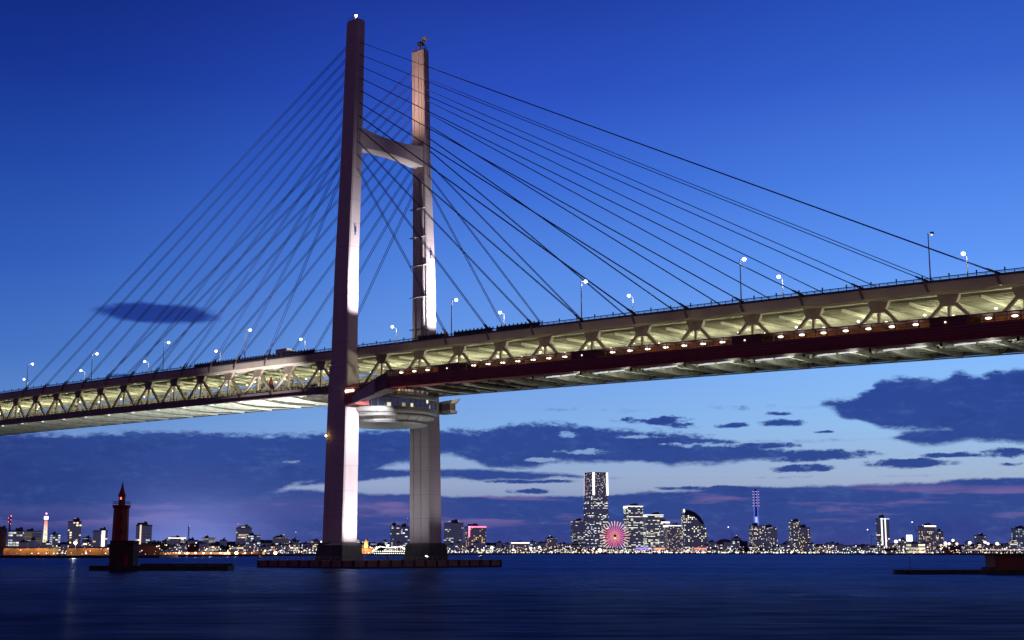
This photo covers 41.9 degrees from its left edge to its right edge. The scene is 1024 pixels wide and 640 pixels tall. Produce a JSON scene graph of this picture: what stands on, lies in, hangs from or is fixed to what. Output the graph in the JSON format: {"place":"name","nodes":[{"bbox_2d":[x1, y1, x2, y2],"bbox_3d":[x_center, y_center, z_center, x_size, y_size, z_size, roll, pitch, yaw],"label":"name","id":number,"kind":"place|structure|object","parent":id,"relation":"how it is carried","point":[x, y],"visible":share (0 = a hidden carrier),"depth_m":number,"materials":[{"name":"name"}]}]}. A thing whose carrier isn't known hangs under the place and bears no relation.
{"place":"outdoors","nodes":[
{"label":"outdoors","id":0,"kind":"place"},
{"bbox_2d":[0,525,7,553],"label":"office block","id":1,"kind":"structure","parent":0,"point":[3,535],"depth_m":1871.00,"materials":[{"name":"stone"}]},
{"bbox_2d":[43,513,47,541],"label":"beacon tower","id":2,"kind":"structure","parent":0,"point":[45,526],"depth_m":2271.68,"materials":[{"name":"grey metal"}]},
{"bbox_2d":[135,521,152,543],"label":"office tower","id":3,"kind":"structure","parent":0,"point":[144,532],"depth_m":1674.55,"materials":[{"name":"stone"}]},
{"bbox_2d":[138,541,159,554],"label":"warehouse","id":4,"kind":"structure","parent":0,"point":[148,548],"depth_m":1178.38,"materials":[{"name":"brick"}]},
{"bbox_2d":[6,540,300,551],"bbox_3d":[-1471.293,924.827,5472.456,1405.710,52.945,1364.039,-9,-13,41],"label":"buildings","id":5,"kind":"structure","parent":0,"point":[218,543],"depth_m":5323.86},
{"bbox_2d":[236,524,251,544],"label":"office tower","id":6,"kind":"structure","parent":0,"point":[242,531],"depth_m":2066.92,"materials":[{"name":"stone"}]},
{"bbox_2d":[362,540,372,553],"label":"tower house","id":7,"kind":"structure","parent":0,"point":[366,551],"depth_m":2217.93,"materials":[{"name":"stone"}]},
{"bbox_2d":[390,522,399,549],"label":"office tower","id":8,"kind":"structure","parent":0,"point":[394,533],"depth_m":2759.89,"materials":[{"name":"stone"}]},
{"bbox_2d":[300,542,503,552],"bbox_3d":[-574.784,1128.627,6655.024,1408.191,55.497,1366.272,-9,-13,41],"label":"buildings","id":9,"kind":"structure","parent":0,"point":[487,543],"depth_m":6505.22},
{"bbox_2d":[400,518,409,551],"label":"office tower","id":10,"kind":"structure","parent":0,"point":[404,534],"depth_m":2952.43,"materials":[{"name":"stone"}]},
{"bbox_2d":[444,519,463,552],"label":"office tower","id":11,"kind":"structure","parent":0,"point":[453,531],"depth_m":2952.69,"materials":[{"name":"stone"}]},
{"bbox_2d":[0,554,1023,639],"bbox_3d":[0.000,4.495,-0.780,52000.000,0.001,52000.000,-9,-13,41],"label":"water","id":12,"kind":"structure","parent":0,"point":[679,597],"depth_m":128.28,"materials":[{"name":"blue liquid"}]},
{"bbox_2d":[257,557,501,568],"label":"fender platform","id":13,"kind":"structure","parent":12,"relation":"in","point":[372,564],"depth_m":391.95,"materials":[{"name":"concrete"}]},
{"bbox_2d":[373,545,404,555],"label":"ship","id":14,"kind":"object","parent":12,"relation":"on","point":[389,551],"visible":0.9,"depth_m":1767.90,"materials":[{"name":"grey metal"}]},
{"bbox_2d":[0,14,1023,560],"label":"cable stayed bridge","id":15,"kind":"structure","parent":12,"relation":"in","point":[924,318],"depth_m":399.87,"materials":[{"name":"paint"}]},
{"bbox_2d":[276,348,294,354],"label":"truck","id":16,"kind":"object","parent":15,"relation":"on","point":[284,350],"visible":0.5,"depth_m":436.78,"materials":[{"name":"white metal"}]},
{"bbox_2d":[740,257,745,298],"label":"street lamp","id":17,"kind":"object","parent":15,"relation":"on","point":[744,259],"visible":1,"depth_m":320.31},
{"bbox_2d":[927,232,933,280],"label":"street lamp","id":18,"kind":"object","parent":15,"relation":"on","point":[931,233],"visible":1,"depth_m":288.90,"materials":[{"name":"metal"}]},
{"bbox_2d":[893,569,1023,573],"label":"breakwater","id":19,"kind":"object","parent":12,"relation":"in","point":[938,571],"visible":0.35,"depth_m":279.93,"materials":[{"name":"concrete"}]},
{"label":"breakwater","id":20,"kind":"object","parent":12,"relation":"in","visible":0},
{"bbox_2d":[109,541,139,565],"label":"base","id":21,"kind":"object","parent":20,"relation":"on","point":[123,553],"visible":0.98,"depth_m":337.70,"materials":[{"name":"concrete"}]},
{"bbox_2d":[112,483,130,540],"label":"lighthouse","id":22,"kind":"object","parent":21,"relation":"on","point":[120,529],"visible":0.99,"depth_m":339.92,"materials":[{"name":"red metal"}]},
{"bbox_2d":[0,553,1023,557],"bbox_3d":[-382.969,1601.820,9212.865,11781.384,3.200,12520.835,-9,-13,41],"label":"waterfront land","id":23,"kind":"structure","parent":0,"point":[139,556],"depth_m":2172.54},
{"bbox_2d":[8,527,23,546],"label":"office block","id":24,"kind":"structure","parent":23,"relation":"on","point":[16,536],"depth_m":1868.99,"materials":[{"name":"stone"}]},
{"bbox_2d":[19,539,28,546],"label":"block","id":25,"kind":"structure","parent":23,"relation":"on","point":[23,543],"depth_m":1731.28,"materials":[{"name":"stone"}]},
{"bbox_2d":[3,547,58,554],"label":"wharf shed","id":26,"kind":"structure","parent":23,"relation":"on","point":[32,550],"depth_m":1103.76,"materials":[{"name":"stone"}]},
{"bbox_2d":[23,528,41,546],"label":"office block","id":27,"kind":"structure","parent":23,"relation":"on","point":[30,533],"depth_m":2065.39,"materials":[{"name":"stone"}]},
{"bbox_2d":[27,537,37,546],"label":"block","id":28,"kind":"structure","parent":23,"relation":"on","point":[33,542],"depth_m":2057.71,"materials":[{"name":"stone"}]},
{"bbox_2d":[50,531,60,546],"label":"office block","id":29,"kind":"structure","parent":23,"relation":"on","point":[54,539],"depth_m":2166.18,"materials":[{"name":"stone"}]},
{"bbox_2d":[60,541,70,553],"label":"block","id":30,"kind":"structure","parent":23,"relation":"on","point":[65,545],"depth_m":1601.75,"materials":[{"name":"stone"}]},
{"bbox_2d":[67,518,81,546],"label":"apartment tower","id":31,"kind":"structure","parent":23,"relation":"on","point":[74,531],"depth_m":1971.08,"materials":[{"name":"stone"}]},
{"bbox_2d":[82,538,92,546],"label":"block","id":32,"kind":"structure","parent":23,"relation":"on","point":[85,543],"depth_m":1827.29,"materials":[{"name":"stone"}]},
{"bbox_2d":[67,547,109,554],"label":"wharf shed","id":33,"kind":"structure","parent":23,"relation":"on","point":[82,550],"depth_m":1133.33,"materials":[{"name":"stone"}]},
{"bbox_2d":[92,527,107,546],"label":"office block","id":34,"kind":"structure","parent":23,"relation":"on","point":[100,537],"depth_m":1770.33,"materials":[{"name":"stone"}]},
{"bbox_2d":[159,541,171,554],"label":"tree","id":35,"kind":"object","parent":23,"relation":"on","point":[163,547],"visible":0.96,"depth_m":1357.39,"materials":[{"name":"green plant"}]},
{"bbox_2d":[166,535,185,551],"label":"office block","id":36,"kind":"structure","parent":23,"relation":"on","point":[176,540],"depth_m":1866.92,"materials":[{"name":"stone"}]},
{"bbox_2d":[178,542,186,551],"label":"block","id":37,"kind":"structure","parent":23,"relation":"on","point":[182,547],"depth_m":1822.42,"materials":[{"name":"stone"}]},
{"bbox_2d":[186,542,198,551],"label":"shed","id":38,"kind":"structure","parent":23,"relation":"on","point":[193,547],"depth_m":1866.24,"materials":[{"name":"stone"}]},
{"bbox_2d":[160,552,229,553],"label":"wharf shed","id":39,"kind":"structure","parent":23,"relation":"on","point":[196,552],"depth_m":1399.06,"materials":[{"name":"stone"}]},
{"bbox_2d":[199,540,206,551],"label":"block","id":40,"kind":"structure","parent":23,"relation":"on","point":[202,544],"depth_m":1861.01,"materials":[{"name":"stone"}]},
{"bbox_2d":[201,535,214,551],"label":"office block","id":41,"kind":"structure","parent":23,"relation":"on","point":[207,540],"depth_m":2556.89,"materials":[{"name":"stone"}]},
{"bbox_2d":[209,542,219,551],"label":"office block","id":42,"kind":"structure","parent":23,"relation":"on","point":[212,547],"depth_m":1672.16,"materials":[{"name":"stone"}]},
{"bbox_2d":[220,537,226,551],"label":"block","id":43,"kind":"structure","parent":23,"relation":"on","point":[223,542],"depth_m":1755.24,"materials":[{"name":"stone"}]},
{"bbox_2d":[230,543,242,550],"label":"office block","id":44,"kind":"structure","parent":23,"relation":"on","point":[236,547],"depth_m":1671.02,"materials":[{"name":"stone"}]},
{"bbox_2d":[226,551,264,553],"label":"wharf shed","id":45,"kind":"structure","parent":23,"relation":"on","point":[249,552],"depth_m":1507.44,"materials":[{"name":"stone"}]},
{"bbox_2d":[248,539,257,550],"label":"block","id":46,"kind":"structure","parent":23,"relation":"on","point":[252,547],"depth_m":1875.63,"materials":[{"name":"stone"}]},
{"bbox_2d":[246,532,260,550],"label":"office block","id":47,"kind":"structure","parent":23,"relation":"on","point":[251,537],"depth_m":1967.84,"materials":[{"name":"stone"}]},
{"bbox_2d":[258,544,266,553],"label":"block","id":48,"kind":"structure","parent":23,"relation":"on","point":[262,547],"depth_m":1963.38,"materials":[{"name":"stone"}]},
{"bbox_2d":[267,543,275,553],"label":"block","id":49,"kind":"structure","parent":23,"relation":"on","point":[271,546],"depth_m":1886.48,"materials":[{"name":"stone"}]},
{"bbox_2d":[277,542,282,553],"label":"block","id":50,"kind":"structure","parent":23,"relation":"on","point":[279,546],"depth_m":1967.38,"materials":[{"name":"stone"}]},
{"bbox_2d":[272,535,288,551],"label":"office block","id":51,"kind":"structure","parent":23,"relation":"on","point":[277,540],"depth_m":2261.27,"materials":[{"name":"stone"}]},
{"bbox_2d":[283,543,288,553],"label":"block","id":52,"kind":"structure","parent":23,"relation":"on","point":[286,547],"depth_m":1997.14,"materials":[{"name":"stone"}]},
{"bbox_2d":[287,542,294,553],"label":"block","id":53,"kind":"structure","parent":23,"relation":"on","point":[291,546],"depth_m":2246.15,"materials":[{"name":"stone"}]},
{"bbox_2d":[293,540,299,553],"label":"block","id":54,"kind":"structure","parent":23,"relation":"on","point":[296,542],"depth_m":2279.81,"materials":[{"name":"stone"}]},
{"bbox_2d":[301,541,309,553],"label":"office block","id":55,"kind":"structure","parent":23,"relation":"on","point":[305,543],"depth_m":2166.24,"materials":[{"name":"stone"}]},
{"bbox_2d":[396,541,402,551],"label":"block","id":56,"kind":"structure","parent":23,"relation":"on","point":[399,543],"depth_m":2679.27,"materials":[{"name":"stone"}]},
{"bbox_2d":[446,542,453,552],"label":"block","id":57,"kind":"structure","parent":23,"relation":"on","point":[451,546],"depth_m":2771.98,"materials":[{"name":"stone"}]},
{"bbox_2d":[455,541,460,552],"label":"block","id":58,"kind":"structure","parent":23,"relation":"on","point":[457,546],"depth_m":2595.45,"materials":[{"name":"stone"}]},
{"bbox_2d":[464,523,485,552],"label":"hotel","id":59,"kind":"structure","parent":23,"relation":"on","point":[474,532],"depth_m":2949.87,"materials":[{"name":"stone"}]},
{"bbox_2d":[474,540,478,552],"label":"block","id":60,"kind":"structure","parent":23,"relation":"on","point":[476,544],"depth_m":2783.71,"materials":[{"name":"stone"}]},
{"bbox_2d":[486,543,493,552],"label":"block","id":61,"kind":"structure","parent":23,"relation":"on","point":[488,548],"depth_m":2977.61,"materials":[{"name":"stone"}]},
{"bbox_2d":[496,540,501,552],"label":"block","id":62,"kind":"structure","parent":23,"relation":"on","point":[498,545],"depth_m":2845.50,"materials":[{"name":"stone"}]},
{"bbox_2d":[6,542,1023,553],"bbox_3d":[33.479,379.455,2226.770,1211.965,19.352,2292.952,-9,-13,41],"label":"lights","id":63,"kind":"object","parent":23,"relation":"on","point":[613,550],"visible":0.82,"depth_m":2614.86},
{"bbox_2d":[509,541,529,552],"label":"office block","id":64,"kind":"structure","parent":23,"relation":"on","point":[521,546],"depth_m":3042.54,"materials":[{"name":"stone"}]},
{"bbox_2d":[529,546,545,552],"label":"office block","id":65,"kind":"structure","parent":23,"relation":"on","point":[536,550],"depth_m":3239.14,"materials":[{"name":"stone"}]},
{"bbox_2d":[62,545,1018,553],"bbox_3d":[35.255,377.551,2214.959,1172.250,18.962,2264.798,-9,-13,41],"label":"lights","id":66,"kind":"object","parent":23,"relation":"on","point":[574,548],"visible":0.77,"depth_m":2378.35},
{"bbox_2d":[546,536,556,552],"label":"office block","id":67,"kind":"structure","parent":23,"relation":"on","point":[551,541],"depth_m":3446.33,"materials":[{"name":"stone"}]},
{"bbox_2d":[107,544,1019,553],"bbox_3d":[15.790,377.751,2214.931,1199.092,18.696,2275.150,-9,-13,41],"label":"lights","id":68,"kind":"object","parent":23,"relation":"on","point":[635,551],"visible":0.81,"depth_m":2618.93},
{"bbox_2d":[557,542,570,552],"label":"office block","id":69,"kind":"structure","parent":23,"relation":"on","point":[563,545],"depth_m":3440.13,"materials":[{"name":"stone"}]},
{"bbox_2d":[569,543,586,552],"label":"office block","id":70,"kind":"structure","parent":23,"relation":"on","point":[577,545],"depth_m":3437.68,"materials":[{"name":"stone"}]},
{"bbox_2d":[598,520,630,548],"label":"ferris wheel","id":71,"kind":"object","parent":23,"relation":"on","point":[614,536],"visible":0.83,"depth_m":3948.30,"materials":[{"name":"paint"}]},
{"bbox_2d":[602,548,628,552],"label":"arcade","id":72,"kind":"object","parent":23,"relation":"on","point":[614,549],"visible":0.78,"depth_m":3881.08,"materials":[{"name":"stone"}]},
{"bbox_2d":[633,547,651,552],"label":"hall","id":73,"kind":"structure","parent":23,"relation":"on","point":[641,549],"depth_m":3829.09,"materials":[{"name":"stone"}]},
{"bbox_2d":[652,547,664,552],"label":"hall","id":74,"kind":"structure","parent":23,"relation":"on","point":[656,549],"depth_m":3833.89,"materials":[{"name":"stone"}]},
{"bbox_2d":[663,523,681,552],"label":"hotel","id":75,"kind":"structure","parent":23,"relation":"on","point":[672,533],"depth_m":4325.26,"materials":[{"name":"stone"}]},
{"bbox_2d":[679,509,707,552],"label":"sail hotel","id":76,"kind":"structure","parent":23,"relation":"on","point":[694,533],"depth_m":4135.14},
{"bbox_2d":[692,547,706,552],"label":"hall","id":77,"kind":"structure","parent":23,"relation":"on","point":[700,549],"depth_m":3635.33,"materials":[{"name":"stone"}]},
{"bbox_2d":[717,543,722,552],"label":"block","id":78,"kind":"structure","parent":23,"relation":"on","point":[720,547],"depth_m":3589.56,"materials":[{"name":"stone"}]},
{"bbox_2d":[779,542,787,552],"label":"block","id":79,"kind":"structure","parent":23,"relation":"on","point":[784,546],"depth_m":3187.33,"materials":[{"name":"stone"}]},
{"bbox_2d":[807,542,815,552],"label":"block","id":80,"kind":"structure","parent":23,"relation":"on","point":[810,545],"depth_m":3329.36,"materials":[{"name":"stone"}]},
{"bbox_2d":[851,544,859,552],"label":"block","id":81,"kind":"structure","parent":23,"relation":"on","point":[855,547],"depth_m":2828.14,"materials":[{"name":"stone"}]},
{"bbox_2d":[906,541,924,552],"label":"terminal","id":82,"kind":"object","parent":23,"relation":"on","point":[913,546],"visible":0.96,"depth_m":2455.94,"materials":[{"name":"stone"}]},
{"bbox_2d":[918,523,936,552],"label":"hotel","id":83,"kind":"structure","parent":23,"relation":"on","point":[927,533],"depth_m":2854.16,"materials":[{"name":"stone"}]},
{"bbox_2d":[942,545,960,552],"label":"shed","id":84,"kind":"structure","parent":23,"relation":"on","point":[947,549],"depth_m":2553.73,"materials":[{"name":"stone"}]},
{"bbox_2d":[961,544,975,552],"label":"office block","id":85,"kind":"structure","parent":23,"relation":"on","point":[971,548],"depth_m":2653.63,"materials":[{"name":"stone"}]},
{"bbox_2d":[965,550,1023,553],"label":"elevated road","id":86,"kind":"structure","parent":23,"relation":"on","point":[996,551],"depth_m":2297.51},
{"bbox_2d":[984,543,1006,552],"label":"office block","id":87,"kind":"structure","parent":23,"relation":"on","point":[988,547],"depth_m":2651.79,"materials":[{"name":"stone"}]},
{"bbox_2d":[993,542,1000,552],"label":"block","id":88,"kind":"structure","parent":23,"relation":"on","point":[996,547],"depth_m":2563.26,"materials":[{"name":"stone"}]},
{"bbox_2d":[0,0,1023,548],"label":"sky","id":89,"kind":"structure","parent":0,"point":[904,119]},
{"bbox_2d":[571,518,584,544],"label":"office tower","id":90,"kind":"structure","parent":0,"point":[578,530],"depth_m":4235.82,"materials":[{"name":"stone"}]},
{"bbox_2d":[584,472,613,552],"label":"skyscraper","id":91,"kind":"structure","parent":0,"point":[596,516],"depth_m":4534.48,"materials":[{"name":"stone"}]},
{"bbox_2d":[623,503,643,552],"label":"office tower","id":92,"kind":"structure","parent":0,"point":[633,517],"depth_m":4426.62,"materials":[{"name":"stone"}]},
{"bbox_2d":[643,512,662,549],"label":"office tower","id":93,"kind":"structure","parent":0,"point":[651,530],"depth_m":4421.05,"materials":[{"name":"stone"}]},
{"bbox_2d":[659,519,669,547],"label":"office tower","id":94,"kind":"structure","parent":0,"point":[661,535],"depth_m":4387.10,"materials":[{"name":"stone"}]},
{"bbox_2d":[705,540,716,552],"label":"office block","id":95,"kind":"structure","parent":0,"point":[712,543],"depth_m":3934.78,"materials":[{"name":"stone"}]},
{"bbox_2d":[716,539,730,551],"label":"domed hall","id":96,"kind":"structure","parent":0,"point":[722,541],"depth_m":3734.26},
{"bbox_2d":[724,540,730,552],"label":"block","id":97,"kind":"structure","parent":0,"point":[727,545],"depth_m":3632.70,"materials":[{"name":"stone"}]},
{"bbox_2d":[731,540,739,552],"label":"block","id":98,"kind":"structure","parent":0,"point":[735,543],"depth_m":3459.22,"materials":[{"name":"stone"}]},
{"bbox_2d":[738,540,747,552],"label":"office block","id":99,"kind":"structure","parent":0,"point":[744,544],"depth_m":3835.96,"materials":[{"name":"stone"}]},
{"bbox_2d":[752,489,758,522],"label":"telecom tower","id":100,"kind":"structure","parent":0,"point":[755,505],"depth_m":4119.36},
{"bbox_2d":[749,523,764,545],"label":"office block","id":101,"kind":"structure","parent":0,"point":[756,535],"depth_m":4035.73,"materials":[{"name":"concrete"}]},
{"bbox_2d":[763,524,777,552],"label":"apartment tower","id":102,"kind":"structure","parent":0,"point":[770,535],"depth_m":3939.62,"materials":[{"name":"stone"}]},
{"bbox_2d":[788,519,799,552],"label":"apartment tower","id":103,"kind":"structure","parent":0,"point":[794,524],"depth_m":3941.26,"materials":[{"name":"concrete"}]},
{"bbox_2d":[798,524,810,552],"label":"apartment tower","id":104,"kind":"structure","parent":0,"point":[804,535],"depth_m":3891.45,"materials":[{"name":"stone"}]},
{"bbox_2d":[832,542,842,552],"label":"block","id":105,"kind":"structure","parent":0,"point":[839,547],"depth_m":3006.66,"materials":[{"name":"stone"}]},
{"bbox_2d":[875,514,889,552],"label":"apartment tower","id":106,"kind":"structure","parent":0,"point":[882,531],"depth_m":2660.71,"materials":[{"name":"stone"}]},
{"bbox_2d":[890,542,902,552],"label":"office block","id":107,"kind":"structure","parent":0,"point":[898,545],"depth_m":2557.68,"materials":[{"name":"stone"}]},
{"bbox_2d":[900,537,906,552],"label":"block","id":108,"kind":"structure","parent":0,"point":[903,541],"depth_m":2915.91,"materials":[{"name":"stone"}]},
{"bbox_2d":[936,529,943,546],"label":"office block","id":109,"kind":"structure","parent":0,"point":[939,537],"depth_m":2858.13,"materials":[{"name":"stone"}]},
{"bbox_2d":[964,540,969,552],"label":"block","id":110,"kind":"structure","parent":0,"point":[967,545],"depth_m":2555.95,"materials":[{"name":"stone"}]},
{"bbox_2d":[974,533,985,552],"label":"office block","id":111,"kind":"structure","parent":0,"point":[980,538],"depth_m":2855.90,"materials":[{"name":"stone"}]},
{"bbox_2d":[981,555,1023,569],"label":"beacon house","id":112,"kind":"structure","parent":0,"point":[1004,562],"depth_m":281.87,"materials":[{"name":"brick"}]},
{"bbox_2d":[1010,538,1016,552],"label":"block","id":113,"kind":"structure","parent":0,"point":[1013,543],"depth_m":2534.27,"materials":[{"name":"stone"}]},
{"bbox_2d":[1011,526,1023,552],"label":"apartment tower","id":114,"kind":"structure","parent":0,"point":[1017,532],"depth_m":2654.03,"materials":[{"name":"stone"}]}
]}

